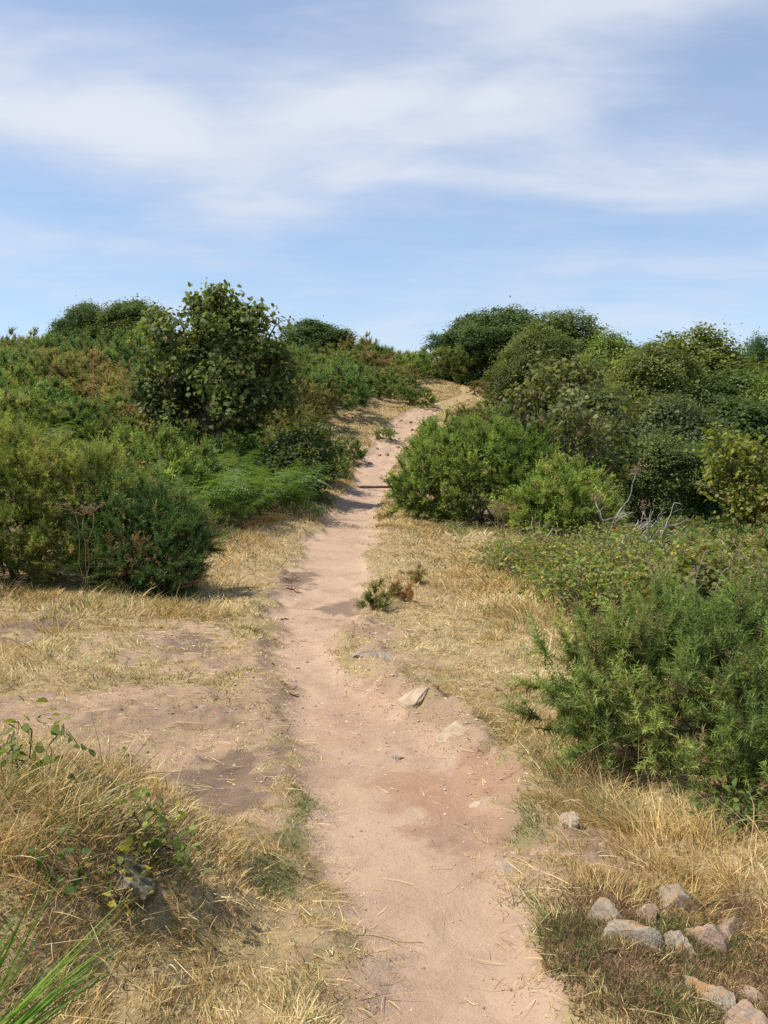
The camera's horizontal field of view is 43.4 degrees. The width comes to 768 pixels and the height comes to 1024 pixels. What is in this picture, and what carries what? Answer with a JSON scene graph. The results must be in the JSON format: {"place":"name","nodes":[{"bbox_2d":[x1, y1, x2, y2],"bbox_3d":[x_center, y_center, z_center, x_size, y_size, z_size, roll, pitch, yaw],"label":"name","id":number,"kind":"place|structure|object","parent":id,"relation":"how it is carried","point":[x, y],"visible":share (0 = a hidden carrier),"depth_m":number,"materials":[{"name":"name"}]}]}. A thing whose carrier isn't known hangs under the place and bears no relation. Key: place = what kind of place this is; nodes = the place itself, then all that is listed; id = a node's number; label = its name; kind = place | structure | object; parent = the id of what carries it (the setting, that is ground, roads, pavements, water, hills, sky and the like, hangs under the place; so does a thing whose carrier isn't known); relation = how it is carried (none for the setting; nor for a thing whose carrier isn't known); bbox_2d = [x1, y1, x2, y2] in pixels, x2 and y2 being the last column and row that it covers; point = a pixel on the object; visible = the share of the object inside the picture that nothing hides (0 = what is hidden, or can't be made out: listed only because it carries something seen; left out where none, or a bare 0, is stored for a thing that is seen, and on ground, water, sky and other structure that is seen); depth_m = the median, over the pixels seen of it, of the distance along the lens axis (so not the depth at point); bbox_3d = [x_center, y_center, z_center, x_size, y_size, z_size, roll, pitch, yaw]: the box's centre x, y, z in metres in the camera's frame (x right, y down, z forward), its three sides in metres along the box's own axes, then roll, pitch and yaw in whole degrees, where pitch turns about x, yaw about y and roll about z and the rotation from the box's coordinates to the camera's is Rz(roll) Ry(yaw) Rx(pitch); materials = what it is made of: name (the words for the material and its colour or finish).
{"place":"outdoors","nodes":[
{"label":"outdoors","id":0,"kind":"place"},
{"bbox_2d":[0,372,767,1023],"bbox_3d":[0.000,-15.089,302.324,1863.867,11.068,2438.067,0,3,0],"label":"ground","id":1,"kind":"structure","parent":0,"point":[162,720],"depth_m":5.28,"materials":[{"name":"soil"}]},
{"bbox_2d":[0,340,50,379],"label":"gorse bush","id":2,"kind":"object","parent":1,"relation":"on","point":[22,357],"visible":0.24,"depth_m":31.39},
{"bbox_2d":[0,381,63,439],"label":"gorse bush","id":3,"kind":"object","parent":1,"relation":"on","point":[23,401],"visible":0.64,"depth_m":22.24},
{"bbox_2d":[0,360,74,410],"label":"gorse bush","id":4,"kind":"object","parent":1,"relation":"on","point":[5,380],"visible":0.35,"depth_m":25.77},
{"bbox_2d":[10,379,87,429],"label":"gorse bush","id":5,"kind":"object","parent":1,"relation":"on","point":[48,391],"visible":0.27,"depth_m":24.28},
{"bbox_2d":[16,327,82,351],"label":"gorse bush","id":6,"kind":"object","parent":1,"relation":"on","point":[48,339],"visible":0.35,"depth_m":44.23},
{"bbox_2d":[0,696,101,779],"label":"bramble bush","id":7,"kind":"object","parent":1,"relation":"on","point":[26,727],"visible":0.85,"depth_m":3.47,"materials":[{"name":"green plant"}]},
{"bbox_2d":[25,345,94,396],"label":"gorse bush","id":8,"kind":"object","parent":1,"relation":"on","point":[58,368],"visible":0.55,"depth_m":30.92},
{"bbox_2d":[34,373,92,405],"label":"gorse bush","id":9,"kind":"object","parent":1,"relation":"on","point":[78,390],"visible":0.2,"depth_m":29.53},
{"bbox_2d":[0,851,134,1023],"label":"rush clump","id":10,"kind":"object","parent":1,"relation":"on","point":[29,1014],"visible":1,"depth_m":2.41,"materials":[{"name":"green plant"}]},
{"bbox_2d":[27,825,111,895],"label":"bramble bush","id":11,"kind":"object","parent":1,"relation":"on","point":[69,889],"visible":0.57,"depth_m":2.95,"materials":[{"name":"green plant"}]},
{"bbox_2d":[38,295,107,340],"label":"broadleaf tree","id":12,"kind":"object","parent":1,"relation":"on","point":[77,315],"visible":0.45,"depth_m":54.59,"materials":[{"name":"green plant"}]},
{"bbox_2d":[49,502,104,597],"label":"dried flower stalk","id":13,"kind":"object","parent":1,"relation":"on","point":[85,508],"visible":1,"depth_m":10.58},
{"bbox_2d":[0,406,156,587],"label":"gorse bush","id":14,"kind":"object","parent":1,"relation":"on","point":[40,514],"visible":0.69,"depth_m":11.18,"materials":[{"name":"green plant"}]},
{"bbox_2d":[36,396,146,445],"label":"gorse bush","id":15,"kind":"object","parent":1,"relation":"on","point":[72,413],"visible":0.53,"depth_m":22.85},
{"bbox_2d":[64,346,130,384],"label":"gorse bush","id":16,"kind":"object","parent":1,"relation":"on","point":[93,365],"visible":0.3,"depth_m":33.44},
{"bbox_2d":[68,409,145,454],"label":"gorse bush","id":17,"kind":"object","parent":1,"relation":"on","point":[84,435],"visible":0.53,"depth_m":22.30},
{"bbox_2d":[74,331,139,375],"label":"gorse bush","id":18,"kind":"object","parent":1,"relation":"on","point":[100,344],"visible":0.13,"depth_m":35.59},
{"bbox_2d":[88,372,141,417],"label":"gorse bush","id":19,"kind":"object","parent":1,"relation":"on","point":[119,383],"visible":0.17,"depth_m":27.81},
{"bbox_2d":[80,389,152,436],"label":"gorse bush","id":20,"kind":"object","parent":1,"relation":"on","point":[117,397],"visible":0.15,"depth_m":24.93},
{"bbox_2d":[82,367,158,402],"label":"gorse bush","id":21,"kind":"object","parent":1,"relation":"on","point":[95,381],"visible":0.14,"depth_m":29.56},
{"bbox_2d":[95,822,153,913],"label":"bramble bush","id":22,"kind":"object","parent":1,"relation":"on","point":[120,859],"visible":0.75,"depth_m":3.00,"materials":[{"name":"green plant"}]},
{"bbox_2d":[75,293,181,344],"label":"broadleaf tree","id":23,"kind":"object","parent":1,"relation":"on","point":[115,316],"visible":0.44,"depth_m":52.07,"materials":[{"name":"green plant"}]},
{"bbox_2d":[112,848,157,909],"bbox_3d":[-0.838,1.215,3.141,0.186,0.203,0.292,29,18,-22],"label":"stone","id":24,"kind":"object","parent":1,"relation":"on","point":[145,883],"visible":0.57,"depth_m":3.08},
{"bbox_2d":[80,778,198,848],"bbox_3d":[-0.870,1.050,3.332,0.435,0.268,0.334,0,3,0],"label":"bramble bush","id":25,"kind":"object","parent":1,"relation":"on","point":[148,794],"visible":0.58,"depth_m":3.31,"materials":[{"name":"green plant"}]},
{"bbox_2d":[100,326,179,378],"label":"gorse bush","id":26,"kind":"object","parent":1,"relation":"on","point":[122,349],"visible":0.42,"depth_m":34.11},
{"bbox_2d":[43,460,238,602],"bbox_3d":[-2.836,0.302,11.377,2.229,1.849,1.992,0,3,0],"label":"gorse bush","id":27,"kind":"object","parent":1,"relation":"on","point":[173,524],"visible":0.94,"depth_m":11.00,"materials":[{"name":"green plant"}]},
{"bbox_2d":[112,399,202,443],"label":"gorse bush","id":28,"kind":"object","parent":1,"relation":"on","point":[126,407],"visible":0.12,"depth_m":23.55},
{"bbox_2d":[98,416,227,492],"bbox_3d":[-4.147,-0.813,17.307,2.250,1.891,2.559,1,3,14],"label":"gorse bush","id":29,"kind":"object","parent":1,"relation":"on","point":[166,439],"visible":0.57,"depth_m":17.25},
{"bbox_2d":[123,805,215,882],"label":"bramble bush","id":30,"kind":"object","parent":1,"relation":"on","point":[178,844],"visible":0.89,"depth_m":3.23,"materials":[{"name":"green plant"}]},
{"bbox_2d":[153,466,259,516],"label":"bracken plant","id":31,"kind":"object","parent":1,"relation":"on","point":[218,485],"visible":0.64,"depth_m":16.86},
{"bbox_2d":[183,431,236,467],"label":"gorse bush","id":32,"kind":"object","parent":1,"relation":"on","point":[216,441],"visible":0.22,"depth_m":20.77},
{"bbox_2d":[122,277,311,456],"bbox_3d":[-3.740,-3.030,21.847,4.127,4.541,2.722,-1,3,-21],"label":"sycamore tree","id":33,"kind":"object","parent":1,"relation":"on","point":[231,389],"visible":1,"depth_m":21.53,"materials":[{"name":"green plant"}]},
{"bbox_2d":[166,464,280,515],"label":"bracken plant","id":34,"kind":"object","parent":1,"relation":"on","point":[237,483],"visible":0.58,"depth_m":17.45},
{"bbox_2d":[203,425,261,458],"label":"gorse bush","id":35,"kind":"object","parent":1,"relation":"on","point":[252,444],"visible":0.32,"depth_m":24.03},
{"bbox_2d":[213,442,262,476],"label":"gorse bush","id":36,"kind":"object","parent":1,"relation":"on","point":[242,455],"visible":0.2,"depth_m":20.77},
{"bbox_2d":[208,494,275,525],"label":"bracken plant","id":37,"kind":"object","parent":1,"relation":"on","point":[250,509],"visible":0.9,"depth_m":17.13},
{"bbox_2d":[222,423,286,463],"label":"gorse bush","id":38,"kind":"object","parent":1,"relation":"on","point":[261,438],"visible":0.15,"depth_m":25.24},
{"bbox_2d":[234,473,323,511],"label":"bracken plant","id":39,"kind":"object","parent":1,"relation":"on","point":[276,499],"visible":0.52,"depth_m":18.87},
{"bbox_2d":[226,459,344,506],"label":"bracken plant","id":40,"kind":"object","parent":1,"relation":"on","point":[297,477],"visible":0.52,"depth_m":19.43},
{"bbox_2d":[253,435,337,501],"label":"leafy shrub","id":41,"kind":"object","parent":1,"relation":"on","point":[310,456],"visible":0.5,"depth_m":21.05,"materials":[{"name":"green plant"}]},
{"bbox_2d":[258,399,333,433],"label":"gorse bush","id":42,"kind":"object","parent":1,"relation":"on","point":[309,411],"visible":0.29,"depth_m":30.18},
{"bbox_2d":[245,429,353,493],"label":"leafy shrub","id":43,"kind":"object","parent":1,"relation":"on","point":[313,442],"visible":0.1,"depth_m":22.05,"materials":[{"name":"green plant"}]},
{"bbox_2d":[252,469,348,514],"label":"bracken plant","id":44,"kind":"object","parent":1,"relation":"on","point":[296,499],"visible":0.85,"depth_m":19.20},
{"bbox_2d":[259,407,349,473],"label":"leafy shrub","id":45,"kind":"object","parent":1,"relation":"on","point":[308,427],"visible":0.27,"depth_m":24.24,"materials":[{"name":"green plant"}]},
{"bbox_2d":[278,371,351,420],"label":"gorse bush","id":46,"kind":"object","parent":1,"relation":"on","point":[323,396],"visible":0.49,"depth_m":33.12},
{"bbox_2d":[277,315,360,350],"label":"broadleaf tree","id":47,"kind":"object","parent":1,"relation":"on","point":[310,332],"visible":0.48,"depth_m":50.44,"materials":[{"name":"green plant"}]},
{"bbox_2d":[300,353,366,395],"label":"gorse bush","id":48,"kind":"object","parent":1,"relation":"on","point":[308,368],"visible":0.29,"depth_m":38.17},
{"bbox_2d":[304,354,377,410],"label":"gorse bush","id":49,"kind":"object","parent":1,"relation":"on","point":[357,381],"visible":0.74,"depth_m":35.54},
{"bbox_2d":[314,348,370,366],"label":"gorse bush","id":50,"kind":"object","parent":1,"relation":"on","point":[346,353],"visible":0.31,"depth_m":44.72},
{"bbox_2d":[335,435,368,459],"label":"gorse bush","id":51,"kind":"object","parent":1,"relation":"on","point":[355,446],"visible":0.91,"depth_m":29.22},
{"bbox_2d":[329,328,380,365],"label":"gorse bush","id":52,"kind":"object","parent":1,"relation":"on","point":[352,342],"visible":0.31,"depth_m":48.61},
{"bbox_2d":[347,349,404,372],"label":"gorse bush","id":53,"kind":"object","parent":1,"relation":"on","point":[374,354],"visible":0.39,"depth_m":45.27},
{"bbox_2d":[354,576,400,610],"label":"gorse seedling","id":54,"kind":"object","parent":1,"relation":"on","point":[371,601],"visible":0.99,"depth_m":10.61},
{"bbox_2d":[0,375,767,1023],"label":"dry grass","id":55,"kind":"structure","parent":1,"relation":"on","point":[656,823],"depth_m":4.00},
{"bbox_2d":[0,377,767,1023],"bbox_3d":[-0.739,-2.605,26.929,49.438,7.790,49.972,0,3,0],"label":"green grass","id":56,"kind":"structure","parent":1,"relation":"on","point":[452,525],"depth_m":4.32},
{"bbox_2d":[362,364,422,398],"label":"gorse bush","id":57,"kind":"object","parent":1,"relation":"on","point":[383,380],"visible":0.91,"depth_m":39.85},
{"bbox_2d":[378,350,436,377],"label":"gorse bush","id":58,"kind":"object","parent":1,"relation":"on","point":[409,358],"visible":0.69,"depth_m":45.70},
{"bbox_2d":[398,687,428,709],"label":"stone","id":59,"kind":"object","parent":1,"relation":"on","point":[413,698],"visible":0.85,"depth_m":6.27,"materials":[{"name":"stone"}]},
{"bbox_2d":[404,386,439,406],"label":"gorse bush","id":60,"kind":"object","parent":1,"relation":"on","point":[431,400],"visible":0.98,"depth_m":39.67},
{"bbox_2d":[415,343,483,383],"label":"gorse bush","id":61,"kind":"object","parent":1,"relation":"on","point":[447,358],"visible":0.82,"depth_m":48.03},
{"bbox_2d":[436,720,468,743],"bbox_3d":[0.413,1.303,5.668,0.237,0.069,0.231,-29,13,4],"label":"stone","id":62,"kind":"object","parent":1,"relation":"on","point":[456,728],"visible":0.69,"depth_m":5.66,"materials":[{"name":"stone"}]},
{"bbox_2d":[412,307,496,386],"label":"broadleaf tree","id":63,"kind":"object","parent":1,"relation":"on","point":[449,338],"visible":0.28,"depth_m":50.08,"materials":[{"name":"green plant"}]},
{"bbox_2d":[378,405,574,524],"bbox_3d":[2.014,-0.923,21.026,4.310,2.864,3.576,0,3,0],"label":"gorse bush","id":64,"kind":"object","parent":1,"relation":"on","point":[460,444],"visible":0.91,"depth_m":20.16,"materials":[{"name":"green plant"}]},
{"bbox_2d":[452,296,555,387],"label":"broadleaf tree","id":65,"kind":"object","parent":1,"relation":"on","point":[508,320],"visible":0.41,"depth_m":48.20,"materials":[{"name":"green plant"}]},
{"bbox_2d":[445,527,571,576],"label":"bramble bush","id":66,"kind":"object","parent":1,"relation":"on","point":[498,555],"visible":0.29,"depth_m":14.45,"materials":[{"name":"green plant"}]},
{"bbox_2d":[479,325,597,411],"bbox_3d":[6.490,-5.790,39.645,5.223,3.923,4.704,1,3,23],"label":"broadleaf tree","id":67,"kind":"object","parent":1,"relation":"on","point":[524,353],"visible":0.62,"depth_m":38.89,"materials":[{"name":"green plant"}]},
{"bbox_2d":[486,305,609,369],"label":"broadleaf tree","id":68,"kind":"object","parent":1,"relation":"on","point":[566,322],"visible":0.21,"depth_m":43.58,"materials":[{"name":"green plant"}]},
{"bbox_2d":[443,513,667,583],"bbox_3d":[2.497,0.555,13.163,3.434,1.047,3.348,0,3,0],"label":"bramble bush","id":69,"kind":"object","parent":1,"relation":"on","point":[536,547],"visible":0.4,"depth_m":13.05,"materials":[{"name":"green plant"}]},
{"bbox_2d":[486,448,628,537],"bbox_3d":[3.498,-0.150,19.412,2.813,2.278,2.343,0,3,10],"label":"gorse bush","id":70,"kind":"object","parent":1,"relation":"on","point":[570,489],"visible":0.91,"depth_m":18.95,"materials":[{"name":"green plant"}]},
{"bbox_2d":[495,559,624,601],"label":"bramble bush","id":71,"kind":"object","parent":1,"relation":"on","point":[535,577],"visible":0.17,"depth_m":11.63,"materials":[{"name":"green plant"}]},
{"bbox_2d":[491,348,653,491],"bbox_3d":[4.394,-1.698,22.420,3.904,4.208,2.754,0,3,0],"label":"sycamore tree","id":72,"kind":"object","parent":1,"relation":"on","point":[576,414],"visible":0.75,"depth_m":22.24,"materials":[{"name":"green plant"}]},
{"bbox_2d":[482,543,694,629],"bbox_3d":[2.462,0.783,10.316,2.623,0.876,2.733,-1,3,-16],"label":"bramble bush","id":73,"kind":"object","parent":1,"relation":"on","point":[586,586],"visible":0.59,"depth_m":10.23,"materials":[{"name":"green plant"}]},
{"bbox_2d":[539,383,650,470],"bbox_3d":[6.974,-2.764,31.919,4.519,3.533,3.382,1,3,18],"label":"broadleaf tree","id":74,"kind":"object","parent":1,"relation":"on","point":[604,409],"visible":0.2,"depth_m":31.19,"materials":[{"name":"green plant"}]},
{"bbox_2d":[587,897,622,921],"bbox_3d":[0.764,1.450,3.419,0.132,0.154,0.185,-1,3,-21],"label":"stone","id":75,"kind":"object","parent":1,"relation":"on","point":[602,905],"visible":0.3,"depth_m":3.39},
{"bbox_2d":[577,325,638,386],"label":"broadleaf tree","id":76,"kind":"object","parent":1,"relation":"on","point":[609,348],"visible":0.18,"depth_m":41.11,"materials":[{"name":"green plant"}]},
{"bbox_2d":[568,518,670,550],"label":"gorse bush","id":77,"kind":"object","parent":1,"relation":"on","point":[589,527],"visible":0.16,"depth_m":15.70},
{"bbox_2d":[586,458,665,547],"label":"dead bush","id":78,"kind":"object","parent":1,"relation":"on","point":[635,469],"visible":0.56,"depth_m":14.28,"materials":[{"name":"grey wood"}]},
{"bbox_2d":[495,521,765,606],"bbox_3d":[3.001,0.608,11.536,3.176,1.060,3.824,0,3,0],"label":"bramble bush","id":79,"kind":"object","parent":1,"relation":"on","point":[594,560],"visible":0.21,"depth_m":11.40,"materials":[{"name":"green plant"}]},
{"bbox_2d":[494,556,767,812],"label":"gorse bush","id":80,"kind":"object","parent":1,"relation":"on","point":[645,650],"visible":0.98,"depth_m":5.01,"materials":[{"name":"green plant"}]},
{"bbox_2d":[602,919,662,952],"bbox_3d":[0.838,1.488,3.278,0.231,0.208,0.202,5,3,-6],"label":"stone","id":81,"kind":"object","parent":1,"relation":"on","point":[649,934],"visible":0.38,"depth_m":3.23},
{"bbox_2d":[572,336,717,412],"bbox_3d":[9.776,-4.107,35.630,6.350,4.926,7.051,1,3,13],"label":"broadleaf tree","id":82,"kind":"object","parent":1,"relation":"on","point":[640,372],"visible":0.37,"depth_m":34.57,"materials":[{"name":"green plant"}]},
{"bbox_2d":[524,854,767,1023],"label":"heather undergrowth","id":83,"kind":"object","parent":1,"relation":"on","point":[564,942],"visible":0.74,"depth_m":3.15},
{"bbox_2d":[545,538,767,601],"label":"bramble bush","id":84,"kind":"object","parent":1,"relation":"on","point":[639,562],"visible":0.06,"depth_m":11.05,"materials":[{"name":"green plant"}]},
{"bbox_2d":[602,423,717,524],"bbox_3d":[7.158,-0.978,25.474,3.376,2.775,2.527,0,3,-1],"label":"broadleaf tree","id":85,"kind":"object","parent":1,"relation":"on","point":[658,454],"visible":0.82,"depth_m":24.83,"materials":[{"name":"green plant"}]},
{"bbox_2d":[588,382,751,477],"bbox_3d":[8.711,-1.981,29.468,5.041,3.893,5.102,2,4,38],"label":"broadleaf tree","id":86,"kind":"object","parent":1,"relation":"on","point":[668,414],"visible":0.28,"depth_m":28.59,"materials":[{"name":"green plant"}]},
{"bbox_2d":[626,518,722,561],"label":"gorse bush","id":87,"kind":"object","parent":1,"relation":"on","point":[673,527],"visible":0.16,"depth_m":13.50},
{"bbox_2d":[657,883,697,911],"bbox_3d":[1.090,1.519,3.655,0.157,0.260,0.265,4,-3,-17],"label":"stone","id":88,"kind":"object","parent":1,"relation":"on","point":[677,892],"visible":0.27,"depth_m":3.58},
{"bbox_2d":[663,930,696,956],"bbox_3d":[0.977,1.523,3.269,0.110,0.182,0.179,3,12,-19],"label":"stone","id":89,"kind":"object","parent":1,"relation":"on","point":[677,938],"visible":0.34,"depth_m":3.25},
{"bbox_2d":[594,518,767,659],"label":"leafy shrub","id":90,"kind":"object","parent":1,"relation":"on","point":[699,572],"visible":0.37,"depth_m":8.45,"materials":[{"name":"green plant"}]},
{"bbox_2d":[627,321,767,381],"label":"broadleaf tree","id":91,"kind":"object","parent":1,"relation":"on","point":[715,347],"visible":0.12,"depth_m":40.28,"materials":[{"name":"green plant"}]},
{"bbox_2d":[652,434,758,524],"bbox_3d":[8.646,-0.758,25.846,3.232,2.673,4.060,2,3,33],"label":"broadleaf tree","id":92,"kind":"object","parent":1,"relation":"on","point":[707,506],"visible":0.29,"depth_m":25.28,"materials":[{"name":"green plant"}]},
{"bbox_2d":[683,924,728,955],"bbox_3d":[1.095,1.498,3.323,0.126,0.167,0.182,3,10,-45],"label":"stone","id":93,"kind":"object","parent":1,"relation":"on","point":[713,934],"visible":0.3,"depth_m":3.29,"materials":[{"name":"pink stone"}]},
{"bbox_2d":[683,975,735,1014],"bbox_3d":[1.008,1.534,2.990,0.121,0.143,0.244,4,5,-10],"label":"stone","id":94,"kind":"object","parent":1,"relation":"on","point":[727,998],"visible":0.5,"depth_m":2.97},
{"bbox_2d":[671,354,767,410],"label":"broadleaf tree","id":95,"kind":"object","parent":1,"relation":"on","point":[727,386],"visible":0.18,"depth_m":34.67,"materials":[{"name":"green plant"}]},
{"bbox_2d":[677,772,767,834],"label":"bramble bush","id":96,"kind":"object","parent":1,"relation":"on","point":[743,799],"visible":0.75,"depth_m":4.33,"materials":[{"name":"green plant"}]},
{"bbox_2d":[678,421,767,533],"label":"sycamore tree","id":97,"kind":"object","parent":1,"relation":"on","point":[738,471],"visible":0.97,"depth_m":19.39,"materials":[{"name":"green plant"}]},
{"bbox_2d":[681,521,767,564],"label":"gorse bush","id":98,"kind":"object","parent":1,"relation":"on","point":[732,535],"visible":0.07,"depth_m":13.31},
{"bbox_2d":[684,383,767,492],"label":"broadleaf tree","id":99,"kind":"object","parent":1,"relation":"on","point":[741,415],"visible":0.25,"depth_m":29.88,"materials":[{"name":"green plant"}]},
{"bbox_2d":[716,917,743,942],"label":"stone","id":100,"kind":"object","parent":1,"relation":"on","point":[730,928],"visible":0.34,"depth_m":3.36,"materials":[{"name":"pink stone"}]},
{"bbox_2d":[720,999,767,1023],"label":"stone","id":101,"kind":"object","parent":1,"relation":"on","point":[745,1009],"visible":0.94,"depth_m":2.85,"materials":[{"name":"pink stone"}]},
{"bbox_2d":[730,326,767,373],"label":"broadleaf tree","id":102,"kind":"object","parent":1,"relation":"on","point":[756,345],"visible":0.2,"depth_m":57.04,"materials":[{"name":"green plant"}]},
{"bbox_2d":[736,364,767,406],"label":"broadleaf tree","id":103,"kind":"object","parent":1,"relation":"on","point":[763,385],"visible":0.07,"depth_m":33.77,"materials":[{"name":"green plant"}]},
{"bbox_2d":[0,0,767,359],"label":"sky","id":104,"kind":"structure","parent":0,"point":[396,171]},
{"bbox_2d":[260,408,563,1023],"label":"path","id":105,"kind":"structure","parent":0,"point":[334,551],"depth_m":4.49,"materials":[{"name":"soil"}]},
{"bbox_2d":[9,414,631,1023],"bbox_3d":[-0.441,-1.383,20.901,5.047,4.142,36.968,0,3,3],"label":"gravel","id":106,"kind":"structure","parent":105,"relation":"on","point":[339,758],"depth_m":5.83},
{"bbox_2d":[693,527,767,561],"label":"bush","id":107,"kind":"object","parent":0,"point":[762,542],"visible":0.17,"depth_m":12.21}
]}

